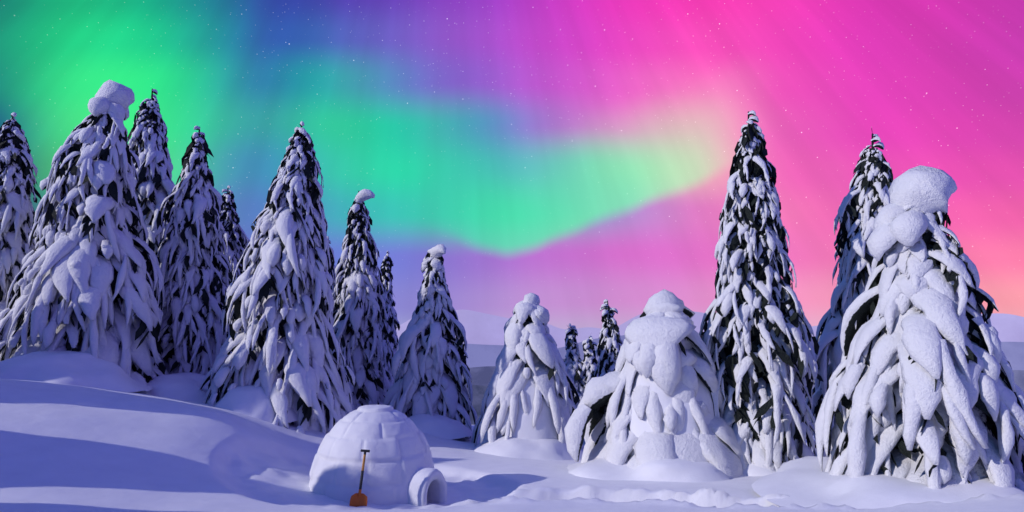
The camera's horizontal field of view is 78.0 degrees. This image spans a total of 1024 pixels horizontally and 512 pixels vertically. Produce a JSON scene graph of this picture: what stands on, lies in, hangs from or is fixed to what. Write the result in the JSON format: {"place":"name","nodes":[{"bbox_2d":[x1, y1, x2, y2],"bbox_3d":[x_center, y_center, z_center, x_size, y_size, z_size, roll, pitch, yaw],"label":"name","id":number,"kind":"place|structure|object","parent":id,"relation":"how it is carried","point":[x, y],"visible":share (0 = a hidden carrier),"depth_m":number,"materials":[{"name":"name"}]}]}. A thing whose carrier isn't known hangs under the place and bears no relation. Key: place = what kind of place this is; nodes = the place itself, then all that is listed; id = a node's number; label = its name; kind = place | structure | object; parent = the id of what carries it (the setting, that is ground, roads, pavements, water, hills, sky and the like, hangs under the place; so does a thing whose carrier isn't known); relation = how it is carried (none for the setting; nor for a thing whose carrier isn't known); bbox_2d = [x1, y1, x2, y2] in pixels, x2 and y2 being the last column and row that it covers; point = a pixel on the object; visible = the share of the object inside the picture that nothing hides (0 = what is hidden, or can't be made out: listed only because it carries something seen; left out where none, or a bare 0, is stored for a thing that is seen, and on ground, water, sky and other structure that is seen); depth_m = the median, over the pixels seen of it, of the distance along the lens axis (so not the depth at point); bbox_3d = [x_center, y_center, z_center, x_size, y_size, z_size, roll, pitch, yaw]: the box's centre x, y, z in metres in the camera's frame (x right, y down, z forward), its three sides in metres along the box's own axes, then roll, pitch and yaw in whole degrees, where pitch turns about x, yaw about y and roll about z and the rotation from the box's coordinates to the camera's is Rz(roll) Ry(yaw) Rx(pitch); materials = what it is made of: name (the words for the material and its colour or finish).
{"place":"outdoors","nodes":[
{"label":"outdoors","id":0,"kind":"place"},
{"bbox_2d":[0,379,1023,511],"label":"ground","id":1,"kind":"structure","parent":0,"point":[68,448],"depth_m":8.66,"materials":[{"name":"white snow"}]},
{"bbox_2d":[0,112,41,311],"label":"spruce","id":2,"kind":"object","parent":1,"relation":"on","point":[17,187],"visible":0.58,"depth_m":14.79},
{"bbox_2d":[10,177,54,356],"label":"spruce","id":3,"kind":"object","parent":1,"relation":"on","point":[43,184],"visible":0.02,"depth_m":14.01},
{"bbox_2d":[0,351,152,391],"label":"mound","id":4,"kind":"object","parent":1,"relation":"on","point":[86,369],"visible":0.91,"depth_m":11.43,"materials":[{"name":"white snow"}]},
{"bbox_2d":[0,79,168,394],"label":"spruce","id":5,"kind":"object","parent":1,"relation":"on","point":[86,282],"visible":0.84,"depth_m":13.13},
{"bbox_2d":[127,89,174,275],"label":"spruce","id":6,"kind":"object","parent":1,"relation":"on","point":[148,146],"visible":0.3,"depth_m":17.26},
{"bbox_2d":[148,372,209,403],"bbox_3d":[-7.367,2.998,14.009,2.742,0.787,2.717,0,-7,0],"label":"mound","id":7,"kind":"object","parent":1,"relation":"on","point":[184,386],"visible":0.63,"depth_m":13.30,"materials":[{"name":"white snow"}]},
{"bbox_2d":[156,126,232,374],"bbox_3d":[-7.980,0.753,15.650,2.728,8.119,2.681,0,-7,0],"label":"spruce","id":8,"kind":"object","parent":1,"relation":"on","point":[193,260],"visible":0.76,"depth_m":15.11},
{"bbox_2d":[219,185,249,327],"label":"spruce","id":9,"kind":"object","parent":1,"relation":"on","point":[236,239],"visible":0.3,"depth_m":20.10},
{"bbox_2d":[214,385,297,422],"bbox_3d":[-5.280,3.013,12.936,1.862,0.754,1.867,-6,-9,42],"label":"mound","id":10,"kind":"object","parent":1,"relation":"on","point":[252,401],"visible":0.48,"depth_m":12.37,"materials":[{"name":"white snow"}]},
{"bbox_2d":[199,121,355,433],"bbox_3d":[-5.085,1.071,14.040,3.511,8.435,3.303,0,-7,0],"label":"spruce","id":11,"kind":"object","parent":1,"relation":"on","point":[281,341],"visible":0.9,"depth_m":13.35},
{"bbox_2d":[322,236,335,293],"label":"spruce","id":12,"kind":"object","parent":1,"relation":"on","point":[332,288],"depth_m":20.30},
{"bbox_2d":[349,449,369,506],"bbox_3d":[-2.038,3.053,8.546,0.230,0.834,0.075,8,-15,-11],"label":"shovel","id":13,"kind":"object","parent":1,"relation":"on","point":[359,498],"visible":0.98,"depth_m":8.50,"materials":[{"name":"orange metal"}]},
{"bbox_2d":[329,189,390,411],"bbox_3d":[-4.630,1.910,18.160,2.514,7.946,3.026,0,-7,0],"label":"spruce","id":14,"kind":"object","parent":1,"relation":"on","point":[359,312],"visible":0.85,"depth_m":18.00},
{"bbox_2d":[309,405,446,505],"bbox_3d":[-2.003,3.136,9.668,2.098,1.683,1.928,0,-7,0],"label":"igloo","id":15,"kind":"object","parent":1,"relation":"on","point":[399,468],"visible":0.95,"depth_m":9.03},
{"bbox_2d":[376,251,399,385],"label":"spruce","id":16,"kind":"object","parent":1,"relation":"on","point":[390,341],"visible":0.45,"depth_m":22.13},
{"bbox_2d":[382,244,477,438],"bbox_3d":[-2.264,2.995,17.250,2.556,6.657,2.890,-6,-9,41],"label":"spruce","id":17,"kind":"object","parent":1,"relation":"on","point":[431,356],"visible":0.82,"depth_m":16.72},
{"bbox_2d":[408,414,472,439],"bbox_3d":[-2.240,4.305,16.224,2.433,0.564,2.464,0,-7,0],"label":"mound","id":18,"kind":"object","parent":1,"relation":"on","point":[440,426],"visible":0.52,"depth_m":15.53,"materials":[{"name":"white snow"}]},
{"bbox_2d":[479,379,557,443],"bbox_3d":[0.349,3.631,15.156,2.338,2.507,2.387,0,-7,0],"label":"mound","id":19,"kind":"object","parent":1,"relation":"on","point":[544,428],"visible":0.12,"depth_m":14.19,"materials":[{"name":"white snow"}]},
{"bbox_2d":[471,293,583,449],"bbox_3d":[0.405,3.541,15.262,2.830,5.309,2.797,0,-7,0],"label":"spruce","id":20,"kind":"object","parent":1,"relation":"on","point":[530,351],"visible":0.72,"depth_m":14.55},
{"bbox_2d":[474,437,582,459],"bbox_3d":[0.315,4.394,14.315,3.104,0.677,2.965,0,-7,0],"label":"mound","id":21,"kind":"object","parent":1,"relation":"on","point":[540,449],"visible":0.38,"depth_m":13.68,"materials":[{"name":"white snow"}]},
{"bbox_2d":[564,323,585,407],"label":"spruce","id":22,"kind":"object","parent":1,"relation":"on","point":[573,362],"visible":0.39,"depth_m":20.50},
{"bbox_2d":[581,335,598,394],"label":"spruce","id":23,"kind":"object","parent":1,"relation":"on","point":[589,366],"visible":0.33,"depth_m":20.36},
{"bbox_2d":[593,299,622,376],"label":"spruce","id":24,"kind":"object","parent":1,"relation":"on","point":[609,345],"visible":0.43,"depth_m":18.51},
{"bbox_2d":[564,289,744,478],"bbox_3d":[2.875,3.207,11.957,3.326,5.158,3.685,6,-9,-40],"label":"spruce","id":25,"kind":"object","parent":1,"relation":"on","point":[664,346],"visible":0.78,"depth_m":11.29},
{"bbox_2d":[567,458,746,481],"bbox_3d":[2.721,3.792,11.426,3.746,0.628,3.726,0,-7,0],"label":"mound","id":26,"kind":"object","parent":1,"relation":"on","point":[676,470],"visible":0.21,"depth_m":10.41,"materials":[{"name":"white snow"}]},
{"bbox_2d":[628,372,713,455],"bbox_3d":[2.861,2.887,11.854,2.442,2.514,2.437,0,-7,0],"label":"mound","id":27,"kind":"object","parent":1,"relation":"on","point":[637,426],"visible":0.12,"depth_m":11.19,"materials":[{"name":"white snow"}]},
{"bbox_2d":[699,110,825,471],"bbox_3d":[4.592,1.080,12.103,2.370,7.884,2.561,-4,-8,29],"label":"spruce","id":28,"kind":"object","parent":1,"relation":"on","point":[759,340],"visible":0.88,"depth_m":11.58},
{"bbox_2d":[743,460,789,475],"bbox_3d":[4.567,3.788,11.450,2.480,0.521,2.393,4,-8,-27],"label":"mound","id":29,"kind":"object","parent":1,"relation":"on","point":[752,470],"visible":0.02,"depth_m":10.74,"materials":[{"name":"white snow"}]},
{"bbox_2d":[806,126,892,455],"bbox_3d":[7.403,1.192,12.881,3.010,7.854,2.704,-4,-8,27],"label":"spruce","id":30,"kind":"object","parent":1,"relation":"on","point":[866,199],"visible":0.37,"depth_m":12.84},
{"bbox_2d":[751,456,1023,508],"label":"mound","id":31,"kind":"object","parent":1,"relation":"on","point":[805,482],"visible":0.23,"depth_m":7.85,"materials":[{"name":"white snow"}]},
{"bbox_2d":[815,165,1023,490],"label":"spruce","id":32,"kind":"object","parent":1,"relation":"on","point":[923,388],"visible":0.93,"depth_m":8.19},
{"bbox_2d":[0,0,1023,328],"label":"sky","id":33,"kind":"structure","parent":0,"point":[575,155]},
{"bbox_2d":[462,384,822,435],"bbox_3d":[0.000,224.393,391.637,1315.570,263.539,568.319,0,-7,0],"label":"forest slope","id":34,"kind":"structure","parent":0,"point":[478,393],"depth_m":672.31,"materials":[{"name":"white snow"}]},
{"bbox_2d":[396,310,1023,347],"bbox_3d":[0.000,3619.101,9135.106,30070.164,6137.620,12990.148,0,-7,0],"label":"mountain","id":35,"kind":"structure","parent":0,"point":[483,328],"depth_m":15486.90,"materials":[{"name":"white snow"}]},
{"bbox_2d":[396,335,1023,369],"bbox_3d":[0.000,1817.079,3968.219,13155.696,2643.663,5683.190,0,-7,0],"label":"mountain","id":36,"kind":"structure","parent":0,"point":[480,355],"depth_m":6764.97,"materials":[{"name":"white snow"}]},
{"bbox_2d":[398,358,1023,392],"bbox_3d":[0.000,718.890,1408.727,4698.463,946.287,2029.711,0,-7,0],"label":"mountain","id":37,"kind":"structure","parent":0,"point":[481,376],"depth_m":2419.59,"materials":[{"name":"white snow"}]}
]}

